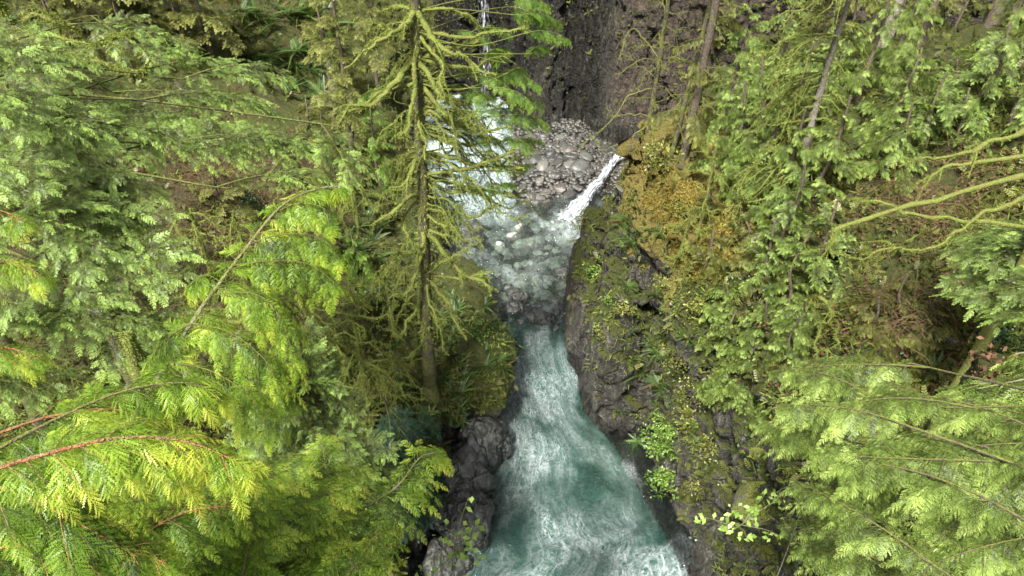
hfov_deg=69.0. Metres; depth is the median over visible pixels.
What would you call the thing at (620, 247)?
sword fern
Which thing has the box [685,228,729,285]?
cedar
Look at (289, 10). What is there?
sword fern
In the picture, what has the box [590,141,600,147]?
bar stone
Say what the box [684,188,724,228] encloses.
cedar
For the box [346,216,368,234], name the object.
sword fern
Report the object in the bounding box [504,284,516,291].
boulder
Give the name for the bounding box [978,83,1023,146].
cedar
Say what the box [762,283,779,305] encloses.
shrub
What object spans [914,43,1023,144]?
cedar
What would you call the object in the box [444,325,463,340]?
sword fern
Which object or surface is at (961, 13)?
slim tree
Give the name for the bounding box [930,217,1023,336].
hemlock
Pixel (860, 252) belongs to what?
undergrowth
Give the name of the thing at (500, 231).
cobble
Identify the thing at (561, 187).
bar stone
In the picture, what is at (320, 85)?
sword fern
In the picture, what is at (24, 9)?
conifer
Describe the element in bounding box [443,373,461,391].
sword fern
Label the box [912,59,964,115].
hemlock
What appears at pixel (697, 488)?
shrub
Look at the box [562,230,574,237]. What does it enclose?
cobble
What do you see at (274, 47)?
sword fern
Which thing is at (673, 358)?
shrub
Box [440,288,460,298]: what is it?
sword fern
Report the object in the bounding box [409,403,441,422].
sword fern
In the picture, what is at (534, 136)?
bar stone
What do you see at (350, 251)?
shrub
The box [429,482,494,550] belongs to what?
rock outcrop
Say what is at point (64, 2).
conifer
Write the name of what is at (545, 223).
cobble
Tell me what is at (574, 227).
shrub
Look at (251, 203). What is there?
shrub
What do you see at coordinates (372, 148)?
conifer
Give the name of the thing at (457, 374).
sword fern
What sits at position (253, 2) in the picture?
sword fern
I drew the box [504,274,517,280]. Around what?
cobble
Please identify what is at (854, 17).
conifer
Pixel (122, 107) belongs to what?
hemlock
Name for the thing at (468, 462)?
rock outcrop
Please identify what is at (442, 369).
sword fern
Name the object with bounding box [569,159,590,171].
boulder
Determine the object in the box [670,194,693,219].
shrub
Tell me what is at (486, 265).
cobble
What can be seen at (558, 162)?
bar stone
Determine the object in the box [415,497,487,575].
alder sapling
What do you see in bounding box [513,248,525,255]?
cobble
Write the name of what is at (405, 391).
sword fern
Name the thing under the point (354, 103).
conifer
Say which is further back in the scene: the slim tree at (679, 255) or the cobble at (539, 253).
the cobble at (539, 253)
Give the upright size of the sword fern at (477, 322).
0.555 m
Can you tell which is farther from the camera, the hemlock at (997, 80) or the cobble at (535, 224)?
the cobble at (535, 224)
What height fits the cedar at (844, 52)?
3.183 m
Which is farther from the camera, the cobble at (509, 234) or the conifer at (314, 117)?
the cobble at (509, 234)
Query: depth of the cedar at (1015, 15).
28.24 m
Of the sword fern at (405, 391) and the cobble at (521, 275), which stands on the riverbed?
the cobble at (521, 275)
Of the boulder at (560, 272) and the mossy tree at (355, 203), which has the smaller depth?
the mossy tree at (355, 203)
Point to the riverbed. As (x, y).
(608, 135)
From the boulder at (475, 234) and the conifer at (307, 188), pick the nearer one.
the conifer at (307, 188)
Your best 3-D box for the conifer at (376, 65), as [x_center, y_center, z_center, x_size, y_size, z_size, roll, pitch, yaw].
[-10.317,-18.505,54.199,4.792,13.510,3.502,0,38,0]
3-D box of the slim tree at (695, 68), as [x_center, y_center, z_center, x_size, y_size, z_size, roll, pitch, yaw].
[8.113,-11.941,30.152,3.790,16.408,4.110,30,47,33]
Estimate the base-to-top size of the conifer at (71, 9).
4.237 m
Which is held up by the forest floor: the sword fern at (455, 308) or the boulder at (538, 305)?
the sword fern at (455, 308)
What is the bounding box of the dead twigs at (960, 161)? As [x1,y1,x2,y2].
[904,119,1016,210]
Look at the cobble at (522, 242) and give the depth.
53.05 m
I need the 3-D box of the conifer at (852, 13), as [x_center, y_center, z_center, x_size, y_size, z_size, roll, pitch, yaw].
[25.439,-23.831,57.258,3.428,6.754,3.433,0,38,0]
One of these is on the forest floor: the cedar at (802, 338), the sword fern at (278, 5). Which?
the sword fern at (278, 5)
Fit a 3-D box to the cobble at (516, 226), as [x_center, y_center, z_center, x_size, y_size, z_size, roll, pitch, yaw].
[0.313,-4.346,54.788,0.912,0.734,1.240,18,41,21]
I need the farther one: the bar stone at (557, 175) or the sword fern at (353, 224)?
the bar stone at (557, 175)
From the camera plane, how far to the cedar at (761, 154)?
29.24 m
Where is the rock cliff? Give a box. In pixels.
[343,0,1023,575]
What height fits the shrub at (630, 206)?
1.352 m
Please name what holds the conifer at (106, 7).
on the forest floor
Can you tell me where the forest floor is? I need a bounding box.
[0,0,1023,575]
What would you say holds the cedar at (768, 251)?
on the rock cliff
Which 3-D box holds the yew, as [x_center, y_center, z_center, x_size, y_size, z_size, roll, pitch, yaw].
[-4.214,8.071,31.894,3.294,7.470,7.058,6,38,8]
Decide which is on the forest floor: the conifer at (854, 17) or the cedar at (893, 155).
the cedar at (893, 155)
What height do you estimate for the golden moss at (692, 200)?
4.616 m
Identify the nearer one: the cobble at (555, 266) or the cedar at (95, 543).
the cedar at (95, 543)
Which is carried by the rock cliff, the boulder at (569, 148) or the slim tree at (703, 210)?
the slim tree at (703, 210)
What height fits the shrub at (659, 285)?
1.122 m
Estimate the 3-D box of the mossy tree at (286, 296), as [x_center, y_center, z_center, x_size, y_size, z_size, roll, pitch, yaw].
[-9.748,2.358,30.749,3.052,6.436,4.636,30,47,33]
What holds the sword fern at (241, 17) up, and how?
on the forest floor
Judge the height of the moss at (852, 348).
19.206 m
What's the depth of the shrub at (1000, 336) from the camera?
23.23 m
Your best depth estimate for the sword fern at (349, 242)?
42.55 m
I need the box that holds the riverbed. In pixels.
[433,106,700,575]
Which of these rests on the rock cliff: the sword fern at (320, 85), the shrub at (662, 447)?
the shrub at (662, 447)
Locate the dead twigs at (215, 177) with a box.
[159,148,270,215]
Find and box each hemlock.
[0,10,201,425]
[0,16,377,517]
[220,340,362,544]
[245,317,434,575]
[749,163,828,261]
[758,199,855,304]
[867,74,961,172]
[905,88,994,160]
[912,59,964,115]
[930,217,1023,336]
[937,23,1023,134]
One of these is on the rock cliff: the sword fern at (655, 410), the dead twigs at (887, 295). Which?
the sword fern at (655, 410)
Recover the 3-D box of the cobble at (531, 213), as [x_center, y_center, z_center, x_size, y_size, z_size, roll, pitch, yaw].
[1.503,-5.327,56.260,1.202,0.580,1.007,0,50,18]
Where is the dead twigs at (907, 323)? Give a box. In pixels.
[854,302,938,365]
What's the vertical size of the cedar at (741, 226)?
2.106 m
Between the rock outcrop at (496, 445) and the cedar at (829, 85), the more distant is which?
the rock outcrop at (496, 445)
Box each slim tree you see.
[570,0,692,153]
[645,0,733,163]
[653,0,752,168]
[657,202,718,270]
[673,144,728,245]
[865,0,922,52]
[902,0,965,50]
[952,0,985,31]
[983,0,1023,28]
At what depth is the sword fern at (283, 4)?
58.61 m
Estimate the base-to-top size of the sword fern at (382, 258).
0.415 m
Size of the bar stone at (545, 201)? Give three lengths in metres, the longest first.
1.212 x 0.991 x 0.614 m
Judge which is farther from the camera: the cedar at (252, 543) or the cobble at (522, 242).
the cobble at (522, 242)
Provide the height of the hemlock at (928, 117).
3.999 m
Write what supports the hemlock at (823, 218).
on the rock cliff
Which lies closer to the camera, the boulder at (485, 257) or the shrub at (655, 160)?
the shrub at (655, 160)
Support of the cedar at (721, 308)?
on the rock cliff
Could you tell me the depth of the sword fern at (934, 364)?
23.96 m
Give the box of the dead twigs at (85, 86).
[55,69,125,103]
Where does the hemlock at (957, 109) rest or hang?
on the forest floor
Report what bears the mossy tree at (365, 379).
on the forest floor
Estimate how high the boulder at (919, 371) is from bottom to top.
1.052 m
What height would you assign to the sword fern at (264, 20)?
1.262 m
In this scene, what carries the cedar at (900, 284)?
on the forest floor
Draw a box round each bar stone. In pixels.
[517,184,526,192]
[519,202,530,207]
[522,158,528,164]
[523,133,537,138]
[528,192,535,199]
[529,154,541,163]
[532,195,546,200]
[535,177,543,183]
[541,199,553,207]
[550,172,561,178]
[553,158,564,169]
[554,182,566,192]
[555,134,564,139]
[560,143,570,149]
[562,190,575,200]
[563,152,579,159]
[563,160,573,167]
[571,184,579,189]
[575,172,583,178]
[579,151,593,161]
[586,168,594,174]
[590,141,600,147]
[602,145,612,151]
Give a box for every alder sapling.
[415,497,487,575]
[694,476,807,575]
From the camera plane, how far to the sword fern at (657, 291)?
33.20 m
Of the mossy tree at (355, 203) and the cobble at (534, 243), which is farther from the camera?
the cobble at (534, 243)
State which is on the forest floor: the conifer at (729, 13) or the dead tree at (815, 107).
the dead tree at (815, 107)
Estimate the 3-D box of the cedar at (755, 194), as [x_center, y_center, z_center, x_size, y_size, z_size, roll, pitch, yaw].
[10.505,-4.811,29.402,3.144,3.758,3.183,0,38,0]
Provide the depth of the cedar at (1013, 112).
26.85 m
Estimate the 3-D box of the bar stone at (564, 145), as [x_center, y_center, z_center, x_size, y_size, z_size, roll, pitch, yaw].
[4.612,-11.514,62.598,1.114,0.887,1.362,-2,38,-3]
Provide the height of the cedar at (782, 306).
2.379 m
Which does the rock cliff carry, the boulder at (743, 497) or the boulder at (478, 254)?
the boulder at (743, 497)
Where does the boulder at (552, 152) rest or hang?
on the gravel
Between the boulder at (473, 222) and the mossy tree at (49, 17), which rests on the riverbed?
the boulder at (473, 222)
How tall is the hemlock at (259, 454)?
13.117 m
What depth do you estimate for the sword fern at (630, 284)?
34.60 m
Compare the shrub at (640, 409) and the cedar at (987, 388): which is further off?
the shrub at (640, 409)
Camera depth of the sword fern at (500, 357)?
37.79 m
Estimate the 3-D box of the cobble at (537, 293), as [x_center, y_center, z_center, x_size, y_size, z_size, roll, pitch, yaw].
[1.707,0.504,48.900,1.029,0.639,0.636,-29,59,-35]
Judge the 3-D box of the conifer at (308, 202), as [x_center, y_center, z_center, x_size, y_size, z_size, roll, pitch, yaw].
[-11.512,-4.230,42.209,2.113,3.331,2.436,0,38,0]
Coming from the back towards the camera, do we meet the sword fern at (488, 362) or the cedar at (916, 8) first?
the sword fern at (488, 362)
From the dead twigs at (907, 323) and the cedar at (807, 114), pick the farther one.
the cedar at (807, 114)
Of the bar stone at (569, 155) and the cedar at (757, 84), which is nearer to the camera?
the cedar at (757, 84)
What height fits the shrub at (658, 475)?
2.414 m
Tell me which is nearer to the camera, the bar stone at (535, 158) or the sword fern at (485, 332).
the sword fern at (485, 332)
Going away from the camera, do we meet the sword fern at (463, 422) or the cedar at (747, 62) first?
the sword fern at (463, 422)
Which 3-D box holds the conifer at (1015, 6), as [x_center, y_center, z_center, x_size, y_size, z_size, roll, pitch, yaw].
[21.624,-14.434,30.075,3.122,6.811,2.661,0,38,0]
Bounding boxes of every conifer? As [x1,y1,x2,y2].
[17,0,102,59]
[32,0,80,15]
[55,0,105,38]
[67,0,124,13]
[71,0,169,44]
[99,0,144,26]
[117,0,164,29]
[129,0,176,42]
[149,0,212,65]
[151,0,200,25]
[169,0,246,60]
[194,147,258,221]
[289,188,344,282]
[293,227,324,258]
[295,173,334,201]
[295,186,324,233]
[296,95,331,143]
[298,0,347,119]
[307,0,371,164]
[311,112,349,187]
[329,0,572,404]
[342,83,365,124]
[342,151,371,186]
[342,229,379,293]
[347,0,400,112]
[355,85,396,186]
[355,120,386,156]
[374,194,404,226]
[392,129,414,172]
[698,0,738,53]
[717,7,735,21]
[782,0,811,27]
[787,1,824,27]
[825,0,874,35]
[827,0,853,20]
[847,0,896,38]
[849,0,869,11]
[872,0,933,39]
[944,0,977,10]
[1012,0,1019,13]
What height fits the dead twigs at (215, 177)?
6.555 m
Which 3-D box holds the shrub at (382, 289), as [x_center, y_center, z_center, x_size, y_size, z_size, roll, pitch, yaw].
[-6.197,0.407,35.665,2.842,2.103,1.971,0,38,0]
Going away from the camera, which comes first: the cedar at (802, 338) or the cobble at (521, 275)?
the cedar at (802, 338)
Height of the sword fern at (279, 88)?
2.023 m
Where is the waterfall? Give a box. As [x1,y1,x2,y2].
[558,154,622,224]
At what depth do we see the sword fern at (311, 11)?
58.61 m
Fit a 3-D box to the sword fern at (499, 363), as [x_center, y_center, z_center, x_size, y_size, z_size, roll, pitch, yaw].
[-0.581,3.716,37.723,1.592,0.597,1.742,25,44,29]
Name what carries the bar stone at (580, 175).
on the gravel
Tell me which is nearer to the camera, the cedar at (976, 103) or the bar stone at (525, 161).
the cedar at (976, 103)
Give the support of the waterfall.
on the water
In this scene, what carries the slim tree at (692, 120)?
on the rock cliff
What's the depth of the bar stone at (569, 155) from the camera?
61.09 m
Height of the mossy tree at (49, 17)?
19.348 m
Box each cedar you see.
[0,201,273,575]
[69,434,454,575]
[81,185,352,500]
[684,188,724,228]
[685,80,762,192]
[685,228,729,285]
[694,310,745,367]
[695,283,739,331]
[696,359,740,407]
[703,0,772,132]
[713,54,780,167]
[715,100,781,195]
[715,120,810,227]
[717,211,751,254]
[718,300,779,363]
[721,343,763,414]
[723,359,764,430]
[725,49,765,102]
[730,238,763,272]
[731,218,790,301]
[734,39,798,136]
[734,332,783,413]
[739,127,815,216]
[740,0,808,93]
[740,264,772,301]
[741,106,820,246]
[748,400,772,440]
[749,41,825,119]
[750,354,1023,575]
[753,291,809,334]
[756,36,831,158]
[757,299,825,354]
[762,231,823,306]
[763,314,819,369]
[771,94,831,161]
[775,71,848,156]
[783,95,870,213]
[787,20,850,102]
[818,41,860,83]
[826,0,901,118]
[836,47,939,152]
[844,103,928,196]
[845,296,897,348]
[849,344,898,405]
[858,0,943,80]
[872,274,920,319]
[884,299,947,363]
[913,352,1023,558]
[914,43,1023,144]
[934,23,1023,127]
[952,0,1023,65]
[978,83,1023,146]
[1004,5,1022,35]
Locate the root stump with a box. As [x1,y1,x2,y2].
[805,289,842,364]
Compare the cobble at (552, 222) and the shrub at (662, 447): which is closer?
the shrub at (662, 447)
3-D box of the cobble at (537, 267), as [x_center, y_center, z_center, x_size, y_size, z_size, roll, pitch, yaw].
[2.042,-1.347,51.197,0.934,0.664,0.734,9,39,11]
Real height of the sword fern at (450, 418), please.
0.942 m
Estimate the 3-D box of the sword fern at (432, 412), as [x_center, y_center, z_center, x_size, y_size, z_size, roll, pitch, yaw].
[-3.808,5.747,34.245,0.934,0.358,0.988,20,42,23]
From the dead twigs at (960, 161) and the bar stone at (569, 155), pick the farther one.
the bar stone at (569, 155)
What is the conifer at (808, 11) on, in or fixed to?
on the rock cliff
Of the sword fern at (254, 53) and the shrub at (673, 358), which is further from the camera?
the sword fern at (254, 53)
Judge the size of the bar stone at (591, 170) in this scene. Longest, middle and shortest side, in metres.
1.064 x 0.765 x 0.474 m
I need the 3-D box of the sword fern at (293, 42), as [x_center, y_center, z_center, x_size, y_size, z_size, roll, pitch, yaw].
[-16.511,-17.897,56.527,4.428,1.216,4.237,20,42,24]
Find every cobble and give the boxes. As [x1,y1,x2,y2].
[481,261,489,267]
[487,236,499,242]
[488,228,503,236]
[489,265,499,271]
[494,241,504,253]
[495,217,507,226]
[498,292,507,300]
[501,270,512,276]
[502,231,518,239]
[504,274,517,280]
[505,211,519,221]
[509,222,522,231]
[513,239,528,248]
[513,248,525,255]
[514,262,520,269]
[520,259,528,266]
[520,272,531,279]
[523,284,533,293]
[526,237,536,247]
[526,297,535,303]
[527,212,538,219]
[528,223,538,228]
[532,250,542,255]
[532,276,539,285]
[533,290,542,298]
[534,263,546,269]
[536,236,543,243]
[537,220,549,227]
[540,290,552,298]
[544,296,559,303]
[545,235,551,241]
[549,218,558,226]
[549,256,563,264]
[550,263,561,267]
[552,233,563,241]
[557,238,573,247]
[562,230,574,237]
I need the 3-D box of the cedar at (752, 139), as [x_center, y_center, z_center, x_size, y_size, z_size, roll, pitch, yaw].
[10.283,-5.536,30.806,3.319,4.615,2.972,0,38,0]
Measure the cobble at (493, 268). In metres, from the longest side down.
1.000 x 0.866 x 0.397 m
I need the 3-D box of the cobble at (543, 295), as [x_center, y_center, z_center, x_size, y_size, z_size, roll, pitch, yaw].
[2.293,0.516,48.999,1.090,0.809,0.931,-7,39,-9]
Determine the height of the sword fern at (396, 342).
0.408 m
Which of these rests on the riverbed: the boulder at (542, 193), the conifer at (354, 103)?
the boulder at (542, 193)
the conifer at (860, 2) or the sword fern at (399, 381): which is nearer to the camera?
the sword fern at (399, 381)
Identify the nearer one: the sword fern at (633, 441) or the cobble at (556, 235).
the sword fern at (633, 441)
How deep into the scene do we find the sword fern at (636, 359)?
34.50 m
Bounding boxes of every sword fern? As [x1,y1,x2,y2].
[225,0,266,16]
[231,5,261,21]
[232,22,282,35]
[235,51,258,58]
[235,51,282,61]
[240,0,276,21]
[244,9,289,28]
[254,34,293,72]
[263,54,312,78]
[266,2,315,17]
[269,37,319,68]
[269,47,310,61]
[271,75,307,95]
[272,62,298,90]
[273,0,292,11]
[277,59,312,70]
[280,6,321,15]
[283,0,299,18]
[295,0,316,26]
[297,75,344,117]
[298,56,325,76]
[300,71,327,92]
[323,2,353,33]
[341,228,365,259]
[344,180,388,203]
[345,238,375,258]
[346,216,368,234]
[349,203,383,221]
[359,224,390,241]
[372,242,392,264]
[376,213,393,230]
[390,380,420,399]
[391,339,403,350]
[391,369,412,393]
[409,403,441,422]
[424,404,439,421]
[432,440,454,453]
[436,305,447,323]
[437,367,455,377]
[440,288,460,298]
[440,293,467,306]
[440,349,464,361]
[441,299,465,314]
[441,370,453,387]
[442,410,468,426]
[443,355,469,370]
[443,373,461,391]
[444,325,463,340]
[444,335,462,346]
[446,311,469,329]
[446,377,475,402]
[447,371,464,381]
[451,295,471,314]
[451,400,469,418]
[454,413,473,429]
[462,360,480,385]
[465,314,493,331]
[468,324,495,344]
[472,315,504,331]
[473,353,498,374]
[482,344,493,353]
[483,296,498,311]
[489,318,512,335]
[489,351,509,368]
[489,360,519,373]
[492,332,515,350]
[493,353,513,366]
[603,212,634,230]
[608,221,637,256]
[612,242,626,252]
[617,275,640,295]
[621,431,646,455]
[622,216,641,235]
[622,353,650,365]
[626,365,654,388]
[636,223,676,242]
[639,334,659,352]
[639,334,666,366]
[640,372,668,394]
[644,289,662,299]
[650,401,660,419]
[651,348,671,362]
[651,381,667,400]
[672,323,695,351]
[684,432,701,452]
[686,419,700,437]
[726,435,756,474]
[908,351,951,385]
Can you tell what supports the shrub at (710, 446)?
on the rock cliff
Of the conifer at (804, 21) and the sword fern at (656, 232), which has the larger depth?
the conifer at (804, 21)
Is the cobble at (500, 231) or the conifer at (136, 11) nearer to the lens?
the conifer at (136, 11)
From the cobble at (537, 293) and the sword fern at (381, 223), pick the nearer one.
the sword fern at (381, 223)
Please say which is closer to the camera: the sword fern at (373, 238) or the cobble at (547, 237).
the sword fern at (373, 238)
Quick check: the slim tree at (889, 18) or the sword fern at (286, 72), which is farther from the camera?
the sword fern at (286, 72)
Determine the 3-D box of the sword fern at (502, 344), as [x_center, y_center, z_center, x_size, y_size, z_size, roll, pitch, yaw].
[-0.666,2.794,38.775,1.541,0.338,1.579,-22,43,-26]
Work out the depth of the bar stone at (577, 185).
58.38 m
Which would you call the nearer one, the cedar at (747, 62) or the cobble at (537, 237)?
the cedar at (747, 62)
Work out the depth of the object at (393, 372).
32.05 m
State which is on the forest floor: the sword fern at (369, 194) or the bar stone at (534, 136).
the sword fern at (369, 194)
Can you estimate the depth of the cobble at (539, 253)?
52.45 m
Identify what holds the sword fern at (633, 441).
on the rock cliff
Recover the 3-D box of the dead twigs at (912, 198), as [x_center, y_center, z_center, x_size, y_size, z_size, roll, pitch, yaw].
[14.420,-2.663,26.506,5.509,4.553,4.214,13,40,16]
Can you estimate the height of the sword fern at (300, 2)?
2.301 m
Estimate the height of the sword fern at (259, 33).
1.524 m
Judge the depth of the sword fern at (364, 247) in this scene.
42.69 m
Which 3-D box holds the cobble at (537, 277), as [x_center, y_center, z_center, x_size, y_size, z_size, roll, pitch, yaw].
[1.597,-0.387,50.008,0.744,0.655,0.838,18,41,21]
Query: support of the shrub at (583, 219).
on the rock cliff
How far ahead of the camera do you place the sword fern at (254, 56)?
55.85 m
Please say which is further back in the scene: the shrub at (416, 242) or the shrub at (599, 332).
the shrub at (416, 242)
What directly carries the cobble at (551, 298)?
on the riverbed
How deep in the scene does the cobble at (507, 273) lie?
50.60 m
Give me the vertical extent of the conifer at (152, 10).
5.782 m
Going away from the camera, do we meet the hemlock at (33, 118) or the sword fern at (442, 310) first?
the hemlock at (33, 118)
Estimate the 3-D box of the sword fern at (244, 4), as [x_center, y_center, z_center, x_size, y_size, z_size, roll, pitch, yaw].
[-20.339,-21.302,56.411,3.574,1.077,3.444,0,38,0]
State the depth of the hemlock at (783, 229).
27.10 m
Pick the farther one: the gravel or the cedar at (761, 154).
the gravel
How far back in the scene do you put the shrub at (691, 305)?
29.48 m
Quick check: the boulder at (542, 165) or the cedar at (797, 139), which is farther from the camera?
the boulder at (542, 165)
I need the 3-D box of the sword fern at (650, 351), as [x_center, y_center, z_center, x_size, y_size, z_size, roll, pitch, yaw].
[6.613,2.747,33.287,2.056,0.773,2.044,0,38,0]
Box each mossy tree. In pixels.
[0,0,191,482]
[97,165,191,297]
[100,314,203,513]
[153,208,248,308]
[154,258,345,449]
[198,6,238,53]
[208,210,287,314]
[220,273,326,384]
[231,269,400,439]
[267,133,335,204]
[280,268,373,372]
[328,321,421,410]
[335,157,386,232]
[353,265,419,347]
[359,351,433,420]
[800,126,1023,444]
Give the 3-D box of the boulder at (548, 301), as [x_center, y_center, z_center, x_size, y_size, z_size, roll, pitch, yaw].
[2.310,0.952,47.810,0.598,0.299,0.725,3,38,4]
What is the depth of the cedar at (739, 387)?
27.09 m
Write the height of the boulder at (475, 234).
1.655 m
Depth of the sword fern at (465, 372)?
37.00 m
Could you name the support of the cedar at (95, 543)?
on the forest floor
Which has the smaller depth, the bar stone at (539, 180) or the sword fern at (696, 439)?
the sword fern at (696, 439)
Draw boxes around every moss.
[0,0,1023,575]
[628,160,739,286]
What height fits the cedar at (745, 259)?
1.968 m
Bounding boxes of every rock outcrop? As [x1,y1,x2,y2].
[422,537,472,575]
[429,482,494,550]
[437,438,496,498]
[458,415,511,473]
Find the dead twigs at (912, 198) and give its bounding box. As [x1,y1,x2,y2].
[846,159,1002,258]
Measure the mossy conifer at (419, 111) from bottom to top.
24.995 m
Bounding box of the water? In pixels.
[410,94,694,575]
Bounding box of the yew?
[367,394,450,543]
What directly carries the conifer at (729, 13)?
on the rock cliff
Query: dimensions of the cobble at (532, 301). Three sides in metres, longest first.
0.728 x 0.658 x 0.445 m
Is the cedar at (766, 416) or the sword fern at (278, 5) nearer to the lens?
the cedar at (766, 416)
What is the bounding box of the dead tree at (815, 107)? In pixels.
[720,0,879,229]
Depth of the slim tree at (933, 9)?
38.44 m
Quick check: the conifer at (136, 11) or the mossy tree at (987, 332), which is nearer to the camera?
the mossy tree at (987, 332)
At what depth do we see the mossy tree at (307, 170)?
42.53 m
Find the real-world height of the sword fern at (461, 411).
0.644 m
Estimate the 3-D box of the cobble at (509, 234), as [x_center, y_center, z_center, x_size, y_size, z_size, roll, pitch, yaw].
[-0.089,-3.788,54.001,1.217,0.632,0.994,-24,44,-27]
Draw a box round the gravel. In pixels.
[439,112,626,319]
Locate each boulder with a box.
[455,230,486,247]
[465,219,484,232]
[474,247,485,255]
[481,254,490,260]
[495,298,505,308]
[503,301,523,317]
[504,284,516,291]
[506,288,529,302]
[515,319,525,323]
[523,303,533,311]
[524,309,557,325]
[532,302,542,309]
[536,160,548,170]
[540,190,551,195]
[543,299,552,305]
[545,149,556,155]
[551,309,562,322]
[553,267,566,278]
[563,146,576,151]
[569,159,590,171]
[731,481,774,526]
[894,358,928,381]
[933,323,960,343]
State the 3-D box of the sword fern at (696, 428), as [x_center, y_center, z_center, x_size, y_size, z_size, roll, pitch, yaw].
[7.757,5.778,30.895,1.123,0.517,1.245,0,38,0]
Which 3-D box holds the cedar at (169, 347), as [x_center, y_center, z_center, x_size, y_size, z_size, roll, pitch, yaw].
[-2.655,11.966,13.375,1.324,29.206,5.127,22,43,26]
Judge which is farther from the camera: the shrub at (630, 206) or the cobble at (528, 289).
the cobble at (528, 289)
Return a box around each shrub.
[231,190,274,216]
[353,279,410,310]
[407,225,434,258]
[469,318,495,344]
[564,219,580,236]
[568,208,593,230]
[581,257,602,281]
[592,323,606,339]
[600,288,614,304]
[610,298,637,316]
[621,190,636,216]
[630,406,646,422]
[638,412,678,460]
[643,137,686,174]
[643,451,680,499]
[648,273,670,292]
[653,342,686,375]
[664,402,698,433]
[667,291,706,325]
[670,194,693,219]
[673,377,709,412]
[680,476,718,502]
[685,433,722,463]
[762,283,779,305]
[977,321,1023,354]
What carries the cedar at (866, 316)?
on the rock cliff
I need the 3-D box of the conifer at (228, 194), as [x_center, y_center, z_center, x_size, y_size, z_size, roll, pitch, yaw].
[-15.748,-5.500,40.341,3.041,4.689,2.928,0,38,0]
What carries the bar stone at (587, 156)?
on the gravel
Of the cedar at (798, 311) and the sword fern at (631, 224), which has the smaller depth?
the cedar at (798, 311)
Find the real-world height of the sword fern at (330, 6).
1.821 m
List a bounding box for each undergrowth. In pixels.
[0,0,1023,575]
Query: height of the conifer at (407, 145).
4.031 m
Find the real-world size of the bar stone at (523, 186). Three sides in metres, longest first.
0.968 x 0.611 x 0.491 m
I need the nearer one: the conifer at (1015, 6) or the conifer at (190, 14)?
the conifer at (1015, 6)
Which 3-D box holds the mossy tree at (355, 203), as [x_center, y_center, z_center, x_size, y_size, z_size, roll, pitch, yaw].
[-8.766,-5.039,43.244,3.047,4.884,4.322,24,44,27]
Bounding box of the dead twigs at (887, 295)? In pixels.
[810,245,960,357]
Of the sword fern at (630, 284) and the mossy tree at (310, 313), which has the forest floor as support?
the mossy tree at (310, 313)
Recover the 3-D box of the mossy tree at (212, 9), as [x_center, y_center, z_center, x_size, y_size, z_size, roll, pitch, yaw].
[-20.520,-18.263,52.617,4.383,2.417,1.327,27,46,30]
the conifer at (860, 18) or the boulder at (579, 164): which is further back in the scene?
the boulder at (579, 164)
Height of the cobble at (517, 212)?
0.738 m
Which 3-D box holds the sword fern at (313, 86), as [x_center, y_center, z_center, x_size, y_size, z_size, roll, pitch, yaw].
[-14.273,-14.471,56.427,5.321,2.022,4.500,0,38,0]
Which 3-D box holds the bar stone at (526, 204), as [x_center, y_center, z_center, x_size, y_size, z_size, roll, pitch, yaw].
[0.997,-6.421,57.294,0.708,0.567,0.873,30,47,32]
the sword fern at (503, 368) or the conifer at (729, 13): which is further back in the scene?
the conifer at (729, 13)
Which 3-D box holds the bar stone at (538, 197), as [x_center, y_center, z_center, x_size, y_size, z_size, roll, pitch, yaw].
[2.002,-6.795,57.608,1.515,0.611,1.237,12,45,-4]
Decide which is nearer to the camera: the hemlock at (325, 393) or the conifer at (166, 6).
the hemlock at (325, 393)
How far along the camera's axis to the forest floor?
37.37 m
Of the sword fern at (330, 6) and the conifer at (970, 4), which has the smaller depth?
the conifer at (970, 4)
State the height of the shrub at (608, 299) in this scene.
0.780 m
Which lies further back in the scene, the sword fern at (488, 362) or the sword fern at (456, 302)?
the sword fern at (456, 302)
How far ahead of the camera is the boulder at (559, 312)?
46.75 m
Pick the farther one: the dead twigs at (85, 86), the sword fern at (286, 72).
the sword fern at (286, 72)
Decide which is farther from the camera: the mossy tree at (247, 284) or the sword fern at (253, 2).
the sword fern at (253, 2)
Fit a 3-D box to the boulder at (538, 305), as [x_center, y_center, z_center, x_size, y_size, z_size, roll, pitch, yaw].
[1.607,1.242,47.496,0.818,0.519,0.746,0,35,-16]
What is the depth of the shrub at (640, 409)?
37.43 m
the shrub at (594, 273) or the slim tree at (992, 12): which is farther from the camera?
the shrub at (594, 273)
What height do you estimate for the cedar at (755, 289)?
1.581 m
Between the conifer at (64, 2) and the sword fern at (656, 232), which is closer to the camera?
the sword fern at (656, 232)
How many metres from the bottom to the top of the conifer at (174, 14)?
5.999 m
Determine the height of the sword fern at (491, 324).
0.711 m
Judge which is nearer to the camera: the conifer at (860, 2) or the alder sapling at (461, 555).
the alder sapling at (461, 555)
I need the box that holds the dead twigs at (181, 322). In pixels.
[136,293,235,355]
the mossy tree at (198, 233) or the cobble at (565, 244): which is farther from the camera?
the cobble at (565, 244)
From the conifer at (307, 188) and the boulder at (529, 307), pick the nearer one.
the conifer at (307, 188)
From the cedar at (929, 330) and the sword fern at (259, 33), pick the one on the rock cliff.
the cedar at (929, 330)
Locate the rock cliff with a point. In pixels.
(585, 80)
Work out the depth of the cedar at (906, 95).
27.30 m
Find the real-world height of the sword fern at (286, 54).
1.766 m
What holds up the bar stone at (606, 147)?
on the gravel

